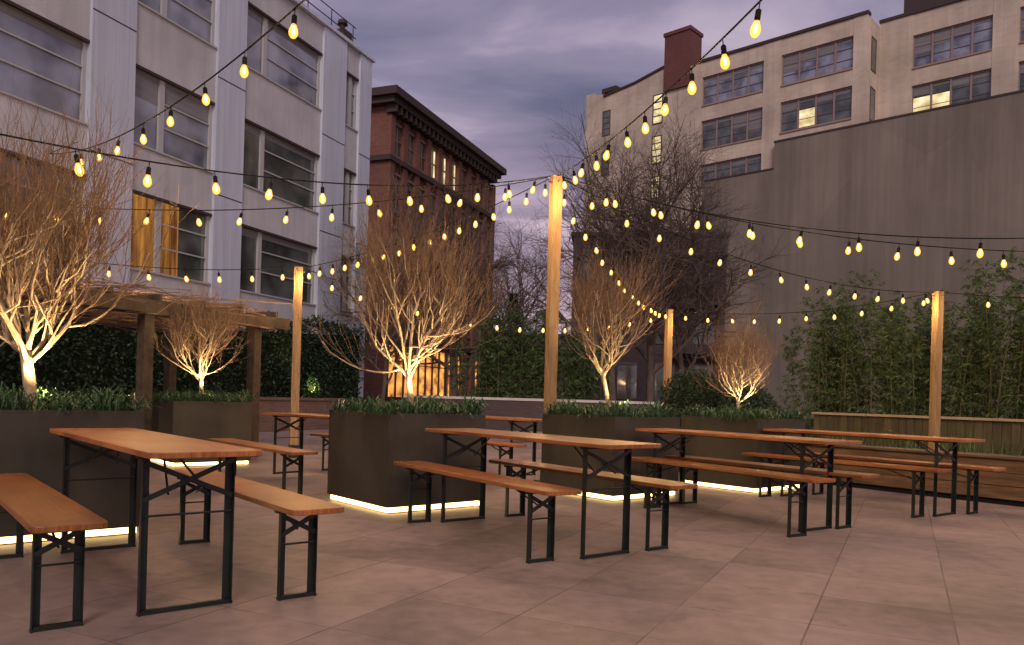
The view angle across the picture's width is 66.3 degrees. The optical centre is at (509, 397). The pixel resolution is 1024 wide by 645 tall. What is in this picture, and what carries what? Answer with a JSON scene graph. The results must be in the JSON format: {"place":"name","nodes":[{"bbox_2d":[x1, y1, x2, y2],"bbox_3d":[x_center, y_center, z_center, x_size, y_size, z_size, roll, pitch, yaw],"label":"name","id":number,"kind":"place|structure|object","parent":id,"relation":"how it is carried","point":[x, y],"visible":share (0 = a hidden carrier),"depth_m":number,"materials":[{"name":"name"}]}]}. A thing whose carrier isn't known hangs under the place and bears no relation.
{"place":"outdoors","nodes":[
{"label":"outdoors","id":0,"kind":"place"},
{"bbox_2d":[50,0,304,166],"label":"string lights","id":1,"kind":"object","parent":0,"point":[293,34],"visible":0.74,"depth_m":6.16,"materials":[{"name":"yellow glass"}]},
{"bbox_2d":[363,85,506,407],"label":"brick building","id":2,"kind":"structure","parent":0,"point":[416,135],"depth_m":47.65,"materials":[{"name":"brown brick"}]},
{"bbox_2d":[0,429,1023,644],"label":"terrace floor","id":3,"kind":"structure","parent":0,"point":[729,567],"depth_m":4.58,"materials":[{"name":"beige tile"}]},
{"bbox_2d":[0,473,107,632],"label":"bench","id":4,"kind":"object","parent":3,"relation":"on","point":[38,509],"visible":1,"depth_m":3.39,"materials":[{"name":"brown wood"}]},
{"bbox_2d":[0,410,144,544],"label":"planter","id":5,"kind":"object","parent":3,"relation":"on","point":[31,444],"visible":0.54,"depth_m":5.23,"materials":[{"name":"brown metal"}]},
{"bbox_2d":[0,381,164,414],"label":"ground cover","id":6,"kind":"object","parent":5,"relation":"on","point":[100,401],"visible":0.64,"depth_m":5.36,"materials":[{"name":"green plant"}]},
{"bbox_2d":[0,55,198,408],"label":"bare tree","id":7,"kind":"object","parent":5,"relation":"on","point":[40,230],"visible":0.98,"depth_m":5.53,"materials":[{"name":"beige plant"}]},
{"bbox_2d":[0,266,290,460],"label":"pergola","id":8,"kind":"object","parent":3,"relation":"on","point":[145,308],"visible":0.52,"depth_m":10.87,"materials":[{"name":"brown wood"}]},
{"bbox_2d":[49,428,261,616],"bbox_3d":[-2.056,0.603,4.333,0.510,0.760,2.200,2,0,-40],"label":"beer table","id":9,"kind":"object","parent":3,"relation":"on","point":[144,446],"visible":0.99,"depth_m":3.82,"materials":[{"name":"brown wood"}]},
{"bbox_2d":[0,309,364,401],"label":"hedge","id":10,"kind":"object","parent":3,"relation":"on","point":[97,356],"visible":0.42,"depth_m":18.75,"materials":[{"name":"green plant"}]},
{"bbox_2d":[151,399,251,466],"bbox_3d":[-4.347,0.483,10.979,1.050,0.870,1.100,2,0,-40],"label":"planter","id":11,"kind":"object","parent":3,"relation":"on","point":[205,420],"visible":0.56,"depth_m":10.54,"materials":[{"name":"brown metal"}]},
{"bbox_2d":[131,271,249,394],"bbox_3d":[-4.391,-0.829,11.066,1.556,1.956,1.940,2,0,0],"label":"bare tree","id":12,"kind":"object","parent":11,"relation":"on","point":[202,330],"visible":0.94,"depth_m":10.88,"materials":[{"name":"beige plant"}]},
{"bbox_2d":[152,387,258,403],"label":"ground cover","id":13,"kind":"object","parent":11,"relation":"on","point":[174,396],"visible":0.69,"depth_m":10.68,"materials":[{"name":"green plant"}]},
{"bbox_2d":[132,397,353,431],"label":"garden wall","id":14,"kind":"structure","parent":3,"relation":"on","point":[282,404],"depth_m":20.43,"materials":[{"name":"concrete"}]},
{"bbox_2d":[302,376,322,397],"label":"shrub","id":15,"kind":"object","parent":14,"relation":"on","point":[313,387],"visible":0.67,"depth_m":21.49,"materials":[{"name":"green plant"}]},
{"bbox_2d":[169,468,343,600],"bbox_3d":[-1.593,0.756,4.616,0.280,0.480,2.200,2,0,-38],"label":"bench","id":16,"kind":"object","parent":3,"relation":"on","point":[282,502],"visible":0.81,"depth_m":4.01,"materials":[{"name":"brown wood"}]},
{"bbox_2d":[209,438,317,494],"bbox_3d":[-2.601,0.728,8.083,0.280,0.480,2.200,2,0,-40],"label":"bench","id":17,"kind":"object","parent":3,"relation":"on","point":[284,451],"visible":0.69,"depth_m":7.50,"materials":[{"name":"brown wood"}]},
{"bbox_2d":[261,412,328,473],"bbox_3d":[-2.147,0.600,9.428,2.200,0.760,0.510,2,0,38],"label":"beer table","id":18,"kind":"object","parent":3,"relation":"on","point":[302,416],"visible":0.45,"depth_m":9.81,"materials":[{"name":"brown wood"}]},
{"bbox_2d":[287,266,303,457],"bbox_3d":[-3.356,-0.549,12.300,0.265,2.990,0.265,2,0,-20],"label":"light post","id":19,"kind":"object","parent":3,"relation":"on","point":[296,341],"visible":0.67,"depth_m":12.24,"materials":[{"name":"brown wood"}]},
{"bbox_2d":[30,256,291,281],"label":"string lights","id":20,"kind":"object","parent":19,"relation":"hanging from","point":[186,279],"visible":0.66,"depth_m":11.48,"materials":[{"name":"yellow glass"}]},
{"bbox_2d":[306,269,664,332],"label":"string lights","id":21,"kind":"object","parent":19,"relation":"hanging from","point":[496,327],"visible":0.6,"depth_m":14.00,"materials":[{"name":"yellow glass"}]},
{"bbox_2d":[327,410,484,513],"bbox_3d":[-0.998,0.577,7.479,1.050,0.870,1.100,2,0,-40],"label":"planter","id":22,"kind":"object","parent":3,"relation":"on","point":[366,450],"visible":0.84,"depth_m":7.04,"materials":[{"name":"brown metal"}]},
{"bbox_2d":[317,393,494,418],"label":"ground cover","id":23,"kind":"object","parent":22,"relation":"on","point":[400,407],"visible":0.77,"depth_m":7.22,"materials":[{"name":"green plant"}]},
{"bbox_2d":[294,170,525,408],"bbox_3d":[-0.911,-0.905,7.348,1.860,2.300,1.857,2,0,-27],"label":"bare tree","id":24,"kind":"object","parent":22,"relation":"on","point":[439,336],"visible":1,"depth_m":7.38,"materials":[{"name":"beige plant"}]},
{"bbox_2d":[394,461,581,563],"bbox_3d":[-0.267,0.793,5.686,0.280,0.480,2.200,2,0,-34],"label":"bench","id":25,"kind":"object","parent":3,"relation":"on","point":[530,488],"visible":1,"depth_m":5.19,"materials":[{"name":"brown wood"}]},
{"bbox_2d":[487,440,526,475],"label":"bench","id":26,"kind":"object","parent":3,"relation":"on","point":[500,445],"visible":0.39,"depth_m":9.47,"materials":[{"name":"brown wood"}]},
{"bbox_2d":[485,416,541,474],"bbox_3d":[-0.335,0.651,11.124,0.510,0.760,2.200,2,0,-38],"label":"beer table","id":27,"kind":"object","parent":3,"relation":"on","point":[512,420],"visible":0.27,"depth_m":10.54,"materials":[{"name":"brown wood"}]},
{"bbox_2d":[403,395,654,431],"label":"parapet","id":28,"kind":"structure","parent":3,"relation":"on","point":[517,407],"depth_m":24.39,"materials":[{"name":"grey concrete"}]},
{"bbox_2d":[425,428,660,559],"bbox_3d":[0.133,0.664,5.890,0.510,0.760,2.200,2,0,-38],"label":"beer table","id":29,"kind":"object","parent":3,"relation":"on","point":[585,444],"visible":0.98,"depth_m":5.36,"materials":[{"name":"brown wood"}]},
{"bbox_2d":[534,175,562,481],"bbox_3d":[0.524,-0.846,9.750,0.265,3.800,0.265,2,0,-20],"label":"light post","id":30,"kind":"object","parent":3,"relation":"on","point":[552,301],"visible":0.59,"depth_m":9.70,"materials":[{"name":"brown wood"}]},
{"bbox_2d":[0,133,550,205],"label":"string lights","id":31,"kind":"object","parent":30,"relation":"hanging from","point":[147,180],"visible":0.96,"depth_m":6.58,"materials":[{"name":"yellow glass"}]},
{"bbox_2d":[4,177,547,225],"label":"string lights","id":32,"kind":"object","parent":30,"relation":"hanging from","point":[285,219],"visible":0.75,"depth_m":9.35,"materials":[{"name":"yellow glass"}]},
{"bbox_2d":[303,179,548,278],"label":"string lights","id":33,"kind":"object","parent":30,"relation":"hanging from","point":[493,217],"visible":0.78,"depth_m":10.55,"materials":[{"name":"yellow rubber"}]},
{"bbox_2d":[562,189,667,318],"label":"string lights","id":34,"kind":"object","parent":30,"relation":"hanging from","point":[585,237],"visible":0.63,"depth_m":11.24,"materials":[{"name":"yellow glass"}]},
{"bbox_2d":[558,0,761,188],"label":"string lights","id":35,"kind":"object","parent":30,"relation":"hanging from","point":[755,29],"visible":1,"depth_m":5.78,"materials":[{"name":"yellow glass"}]},
{"bbox_2d":[565,180,933,303],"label":"string lights","id":36,"kind":"object","parent":30,"relation":"hanging from","point":[750,272],"visible":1,"depth_m":11.19,"materials":[{"name":"yellow glass"}]},
{"bbox_2d":[565,177,1023,257],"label":"string lights","id":37,"kind":"object","parent":30,"relation":"hanging from","point":[917,251],"visible":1,"depth_m":8.51,"materials":[{"name":"yellow glass"}]},
{"bbox_2d":[565,178,1023,267],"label":"string lights","id":38,"kind":"object","parent":30,"relation":"hanging from","point":[896,256],"visible":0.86,"depth_m":9.16,"materials":[{"name":"yellow glass"}]},
{"bbox_2d":[489,459,697,550],"bbox_3d":[0.543,0.816,6.185,0.280,0.480,2.200,2,0,-36],"label":"bench","id":39,"kind":"object","parent":3,"relation":"on","point":[649,484],"visible":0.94,"depth_m":5.67,"materials":[{"name":"brown wood"}]},
{"bbox_2d":[541,413,679,500],"bbox_3d":[1.111,0.636,8.739,1.050,0.870,1.100,2,0,-40],"label":"planter","id":40,"kind":"object","parent":3,"relation":"on","point":[612,428],"visible":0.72,"depth_m":8.33,"materials":[{"name":"brown metal"}]},
{"bbox_2d":[532,398,694,420],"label":"ground cover","id":41,"kind":"object","parent":40,"relation":"on","point":[613,410],"visible":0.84,"depth_m":8.50,"materials":[{"name":"green plant"}]},
{"bbox_2d":[543,233,699,415],"bbox_3d":[1.146,-0.768,8.682,1.596,2.146,1.876,2,0,0],"label":"bare tree","id":42,"kind":"object","parent":40,"relation":"on","point":[590,344],"visible":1,"depth_m":8.50,"materials":[{"name":"beige plant"}]},
{"bbox_2d":[663,309,673,398],"bbox_3d":[3.211,-0.330,16.000,0.265,2.920,0.265,2,0,-20],"label":"light post","id":43,"kind":"object","parent":3,"relation":"on","point":[668,340],"visible":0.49,"depth_m":15.95,"materials":[{"name":"brown wood"}]},
{"bbox_2d":[674,293,930,323],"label":"string lights","id":44,"kind":"object","parent":43,"relation":"hanging from","point":[834,315],"visible":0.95,"depth_m":14.19,"materials":[{"name":"yellow glass"}]},
{"bbox_2d":[657,366,732,471],"bbox_3d":[2.738,0.318,11.705,1.136,1.597,1.123,2,0,0],"label":"round shrub","id":45,"kind":"object","parent":3,"relation":"on","point":[682,391],"visible":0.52,"depth_m":11.41,"materials":[{"name":"green plant"}]},
{"bbox_2d":[632,456,835,537],"bbox_3d":[1.838,0.852,6.930,0.280,0.480,2.200,2,0,-32],"label":"bench","id":46,"kind":"object","parent":3,"relation":"on","point":[790,478],"visible":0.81,"depth_m":6.43,"materials":[{"name":"brown wood"}]},
{"bbox_2d":[679,415,805,492],"bbox_3d":[2.910,0.687,9.839,1.050,0.870,1.100,2,0,-40],"label":"planter","id":47,"kind":"object","parent":3,"relation":"on","point":[720,448],"visible":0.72,"depth_m":9.41,"materials":[{"name":"brown metal"}]},
{"bbox_2d":[688,289,783,408],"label":"bare tree","id":48,"kind":"object","parent":47,"relation":"on","point":[742,362],"visible":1,"depth_m":9.86,"materials":[{"name":"beige plant"}]},
{"bbox_2d":[678,402,814,421],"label":"ground cover","id":49,"kind":"object","parent":47,"relation":"on","point":[726,411],"visible":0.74,"depth_m":9.59,"materials":[{"name":"green plant"}]},
{"bbox_2d":[635,428,861,531],"bbox_3d":[2.087,0.719,7.244,0.510,0.760,2.200,2,0,-35],"label":"beer table","id":50,"kind":"object","parent":3,"relation":"on","point":[800,441],"visible":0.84,"depth_m":6.69,"materials":[{"name":"brown wood"}]},
{"bbox_2d":[724,385,779,411],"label":"shrub","id":51,"kind":"object","parent":3,"relation":"on","point":[756,400],"visible":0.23,"depth_m":12.06,"materials":[{"name":"green plant"}]},
{"bbox_2d":[664,455,879,529],"bbox_3d":[2.353,0.866,7.378,0.280,0.480,2.200,2,0,-36],"label":"bench","id":52,"kind":"object","parent":3,"relation":"on","point":[848,475],"visible":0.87,"depth_m":6.96,"materials":[{"name":"brown wood"}]},
{"bbox_2d":[776,297,880,436],"bbox_3d":[6.994,-0.486,17.336,2.362,3.444,1.800,2,0,0],"label":"bamboo","id":53,"kind":"object","parent":3,"relation":"on","point":[825,334],"visible":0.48,"depth_m":17.11,"materials":[{"name":"green plant"}]},
{"bbox_2d":[741,452,951,517],"bbox_3d":[3.398,0.895,8.178,0.280,0.480,2.200,2,0,-37],"label":"bench","id":54,"kind":"object","parent":3,"relation":"on","point":[922,470],"visible":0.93,"depth_m":7.71,"materials":[{"name":"brown wood"}]},
{"bbox_2d":[763,428,984,516],"bbox_3d":[3.774,0.766,8.370,0.510,0.760,2.200,2,0,-37],"label":"beer table","id":55,"kind":"object","parent":3,"relation":"on","point":[913,438],"visible":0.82,"depth_m":7.84,"materials":[{"name":"brown wood"}]},
{"bbox_2d":[797,268,952,428],"bbox_3d":[7.516,-0.717,16.702,2.836,3.934,2.486,2,0,0],"label":"bamboo","id":56,"kind":"object","parent":3,"relation":"on","point":[848,331],"visible":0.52,"depth_m":16.54,"materials":[{"name":"green plant"}]},
{"bbox_2d":[794,452,1005,514],"bbox_3d":[4.137,0.916,8.548,0.280,0.480,2.200,2,0,-37],"label":"bench","id":57,"kind":"object","parent":3,"relation":"on","point":[974,468],"visible":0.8,"depth_m":8.08,"materials":[{"name":"brown wood"}]},
{"bbox_2d":[847,288,966,424],"bbox_3d":[8.177,-0.438,15.748,2.502,3.413,1.946,2,0,-45],"label":"bamboo","id":58,"kind":"object","parent":3,"relation":"on","point":[903,393],"visible":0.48,"depth_m":15.60,"materials":[{"name":"green plant"}]},
{"bbox_2d":[805,444,1023,506],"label":"plank wall","id":59,"kind":"structure","parent":3,"relation":"on","point":[1006,487],"depth_m":9.20,"materials":[{"name":"brown wood"}]},
{"bbox_2d":[807,426,1023,455],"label":"ground cover","id":60,"kind":"object","parent":3,"relation":"on","point":[960,449],"visible":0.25,"depth_m":13.88,"materials":[{"name":"green plant"}]},
{"bbox_2d":[811,412,1023,455],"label":"board fence","id":61,"kind":"object","parent":3,"relation":"on","point":[1012,430],"visible":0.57,"depth_m":14.68,"materials":[{"name":"wood"}]},
{"bbox_2d":[865,274,1004,431],"bbox_3d":[8.286,-0.560,15.234,2.552,3.665,2.040,2,0,16],"label":"bamboo","id":62,"kind":"object","parent":3,"relation":"on","point":[891,376],"visible":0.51,"depth_m":15.21,"materials":[{"name":"green plant"}]},
{"bbox_2d":[928,291,943,449],"bbox_3d":[7.060,-0.258,13.000,0.265,2.990,0.265,2,0,-20],"label":"light post","id":63,"kind":"object","parent":3,"relation":"on","point":[936,361],"visible":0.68,"depth_m":12.95,"materials":[{"name":"brown wood"}]},
{"bbox_2d":[941,246,1023,420],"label":"bamboo","id":64,"kind":"object","parent":3,"relation":"on","point":[975,377],"visible":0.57,"depth_m":14.50,"materials":[{"name":"green plant"}]},
{"bbox_2d":[969,289,1023,450],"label":"bamboo","id":65,"kind":"object","parent":3,"relation":"on","point":[1010,400],"visible":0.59,"depth_m":13.98,"materials":[{"name":"green plant"}]},
{"bbox_2d":[493,334,570,399],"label":"distant building","id":66,"kind":"structure","parent":0,"point":[561,340],"depth_m":120.00,"materials":[{"name":"brown brick"}]},
{"bbox_2d":[300,0,903,333],"label":"sky","id":67,"kind":"structure","parent":0,"point":[495,71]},
{"bbox_2d":[569,232,730,401],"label":"brown building","id":68,"kind":"structure","parent":0,"point":[630,374],"depth_m":44.49,"materials":[{"name":"brick"}]},
{"bbox_2d":[617,362,636,399],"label":"window","id":69,"kind":"structure","parent":68,"relation":"in","point":[626,371],"depth_m":44.58,"materials":[{"name":"grey glass"}]},
{"bbox_2d":[654,363,674,399],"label":"window","id":70,"kind":"structure","parent":68,"relation":"in","point":[658,375],"depth_m":44.39,"materials":[{"name":"grey glass"}]},
{"bbox_2d":[693,307,714,344],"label":"window","id":71,"kind":"structure","parent":68,"relation":"in","point":[695,342],"depth_m":44.07,"materials":[{"name":"grey glass"}]},
{"bbox_2d":[583,0,1023,231],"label":"office building","id":72,"kind":"structure","parent":0,"point":[863,66],"depth_m":61.11,"materials":[{"name":"beige concrete"}]},
{"bbox_2d":[602,109,610,136],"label":"window","id":73,"kind":"structure","parent":72,"relation":"in","point":[606,115],"depth_m":73.62,"materials":[{"name":"grey glass"}]},
{"bbox_2d":[651,135,661,164],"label":"window","id":74,"kind":"structure","parent":72,"relation":"in","point":[658,136],"depth_m":69.86,"materials":[{"name":"yellow glass"}]},
{"bbox_2d":[652,93,662,124],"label":"window","id":75,"kind":"structure","parent":72,"relation":"in","point":[656,116],"depth_m":69.90,"materials":[{"name":"yellow glass"}]},
{"bbox_2d":[700,154,760,187],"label":"window","id":76,"kind":"structure","parent":72,"relation":"in","point":[750,163],"depth_m":65.12,"materials":[{"name":"grey glass"}]},
{"bbox_2d":[700,108,762,150],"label":"window","id":77,"kind":"structure","parent":72,"relation":"in","point":[747,122],"depth_m":65.22,"materials":[{"name":"grey glass"}]},
{"bbox_2d":[701,61,763,106],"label":"window","id":78,"kind":"structure","parent":72,"relation":"in","point":[747,80],"depth_m":65.25,"materials":[{"name":"grey glass"}]},
{"bbox_2d":[779,86,851,133],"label":"window","id":79,"kind":"structure","parent":72,"relation":"in","point":[835,106],"depth_m":60.54,"materials":[{"name":"grey glass"}]},
{"bbox_2d":[780,36,853,86],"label":"window","id":80,"kind":"structure","parent":72,"relation":"in","point":[835,57],"depth_m":60.54,"materials":[{"name":"grey glass"}]},
{"bbox_2d":[871,36,876,73],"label":"side window","id":81,"kind":"structure","parent":72,"relation":"in","point":[873,41],"depth_m":58.93,"materials":[{"name":"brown glass"}]},
{"bbox_2d":[912,69,991,111],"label":"window","id":82,"kind":"structure","parent":72,"relation":"in","point":[976,85],"depth_m":56.76,"materials":[{"name":"grey glass"}]},
{"bbox_2d":[912,16,992,69],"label":"window","id":83,"kind":"structure","parent":72,"relation":"in","point":[974,37],"depth_m":56.76,"materials":[{"name":"grey glass"}]},
{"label":"street ground","id":84,"kind":"structure","parent":0,"visible":0},
{"bbox_2d":[0,0,375,398],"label":"apartment building","id":85,"kind":"structure","parent":84,"relation":"on","point":[298,107],"depth_m":22.77,"materials":[{"name":"grey concrete"}]},
{"bbox_2d":[0,148,85,256],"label":"window","id":86,"kind":"structure","parent":85,"relation":"in","point":[17,159],"depth_m":17.81,"materials":[{"name":"grey glass"}]},
{"bbox_2d":[0,0,89,125],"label":"window","id":87,"kind":"structure","parent":85,"relation":"in","point":[24,33],"depth_m":17.89,"materials":[{"name":"grey glass"}]},
{"bbox_2d":[130,189,211,284],"bbox_3d":[-9.274,-4.306,21.458,0.200,2.066,2.896,2,0,22],"label":"window","id":88,"kind":"structure","parent":85,"relation":"in","point":[191,251],"depth_m":21.57,"materials":[{"name":"grey"}]},
{"bbox_2d":[134,63,214,173],"bbox_3d":[-9.184,-7.535,21.458,0.200,2.066,2.896,2,0,22],"label":"window","id":89,"kind":"structure","parent":85,"relation":"in","point":[188,141],"depth_m":21.50,"materials":[{"name":"grey glass"}]},
{"bbox_2d":[138,0,217,48],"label":"window","id":90,"kind":"structure","parent":85,"relation":"in","point":[195,17],"depth_m":22.01,"materials":[{"name":"grey glass"}]},
{"bbox_2d":[240,224,316,305],"bbox_3d":[-7.578,-4.259,25.733,0.200,2.066,3.936,2,0,22],"label":"window","id":91,"kind":"structure","parent":85,"relation":"in","point":[260,249],"depth_m":25.60,"materials":[{"name":"grey glass"}]},
{"bbox_2d":[243,118,319,213],"bbox_3d":[-7.487,-7.488,25.733,0.200,2.066,3.936,2,0,22],"label":"window","id":92,"kind":"structure","parent":85,"relation":"in","point":[267,153],"depth_m":25.75,"materials":[{"name":"grey glass"}]},
{"bbox_2d":[246,1,322,110],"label":"window","id":93,"kind":"structure","parent":85,"relation":"in","point":[293,65],"depth_m":25.74,"materials":[{"name":"grey glass"}]},
{"bbox_2d":[340,255,353,311],"bbox_3d":[-6.164,-4.219,29.297,0.200,2.066,0.926,2,0,22],"label":"window","id":94,"kind":"structure","parent":85,"relation":"in","point":[342,299],"depth_m":29.47,"materials":[{"name":"grey glass"}]},
{"bbox_2d":[342,168,355,227],"bbox_3d":[-6.073,-7.448,29.297,0.200,2.066,0.926,2,0,22],"label":"window","id":95,"kind":"structure","parent":85,"relation":"in","point":[348,190],"depth_m":29.39,"materials":[{"name":"grey glass"}]},
{"bbox_2d":[345,71,358,132],"bbox_3d":[-5.972,-11.042,29.297,0.200,2.016,0.926,2,0,22],"label":"window","id":96,"kind":"structure","parent":85,"relation":"in","point":[351,85],"depth_m":29.39,"materials":[{"name":"grey glass"}]},
{"bbox_2d":[307,164,464,405],"bbox_3d":[-4.504,-3.730,28.934,6.548,9.399,6.661,2,0,0],"label":"street tree","id":97,"kind":"object","parent":84,"relation":"on","point":[392,346],"visible":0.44,"depth_m":28.00,"materials":[{"name":"brown plant"}]},
{"bbox_2d":[371,158,563,395],"bbox_3d":[-2.460,-4.175,30.669,6.954,10.400,8.091,2,0,-35],"label":"street tree","id":98,"kind":"object","parent":84,"relation":"on","point":[494,266],"visible":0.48,"depth_m":29.63,"materials":[{"name":"brown plant"}]},
{"bbox_2d":[447,313,505,397],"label":"bamboo","id":99,"kind":"object","parent":84,"relation":"on","point":[484,382],"visible":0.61,"depth_m":27.13,"materials":[{"name":"green plant"}]},
{"bbox_2d":[482,293,533,397],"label":"conifer","id":100,"kind":"object","parent":84,"relation":"on","point":[511,296],"visible":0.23,"depth_m":35.87,"materials":[{"name":"green plant"}]},
{"bbox_2d":[473,301,544,397],"bbox_3d":[0.100,-1.162,27.108,2.977,4.409,1.822,2,0,0],"label":"bamboo","id":101,"kind":"object","parent":84,"relation":"on","point":[512,366],"visible":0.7,"depth_m":27.16,"materials":[{"name":"green plant"}]},
{"bbox_2d":[460,195,580,391],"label":"street tree","id":102,"kind":"object","parent":84,"relation":"on","point":[536,302],"visible":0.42,"depth_m":40.36,"materials":[{"name":"brown plant"}]},
{"bbox_2d":[496,309,562,398],"bbox_3d":[0.848,-0.965,27.245,2.608,4.057,2.028,2,0,41],"label":"bamboo","id":103,"kind":"object","parent":84,"relation":"on","point":[533,355],"visible":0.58,"depth_m":26.98,"materials":[{"name":"green plant"}]},
{"bbox_2d":[526,303,589,399],"bbox_3d":[1.818,-1.111,27.424,2.517,4.404,2.056,2,0,29],"label":"bamboo","id":104,"kind":"object","parent":84,"relation":"on","point":[568,362],"visible":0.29,"depth_m":27.06,"materials":[{"name":"green plant"}]},
{"bbox_2d":[557,326,612,400],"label":"bamboo","id":105,"kind":"object","parent":84,"relation":"on","point":[587,377],"visible":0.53,"depth_m":27.09,"materials":[{"name":"green plant"}]},
{"bbox_2d":[502,127,723,400],"bbox_3d":[3.763,-4.628,30.048,8.842,11.657,9.864,2,0,0],"label":"street tree","id":106,"kind":"object","parent":84,"relation":"on","point":[600,229],"visible":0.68,"depth_m":29.61,"materials":[{"name":"brown plant"}]},
{"bbox_2d":[539,90,799,401],"bbox_3d":[5.883,-5.594,31.563,8.258,13.713,10.654,2,0,-36],"label":"street tree","id":107,"kind":"object","parent":84,"relation":"on","point":[649,359],"visible":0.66,"depth_m":30.79,"materials":[{"name":"brown plant"}]},
{"bbox_2d":[561,122,777,373],"bbox_3d":[6.723,-4.927,32.395,8.634,12.426,9.104,2,0,45],"label":"street tree","id":108,"kind":"object","parent":84,"relation":"on","point":[678,358],"visible":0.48,"depth_m":31.86,"materials":[{"name":"brown plant"}]},
{"bbox_2d":[703,89,1023,418],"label":"party wall","id":109,"kind":"structure","parent":84,"relation":"on","point":[954,170],"depth_m":56.54,"materials":[{"name":"grey concrete"}]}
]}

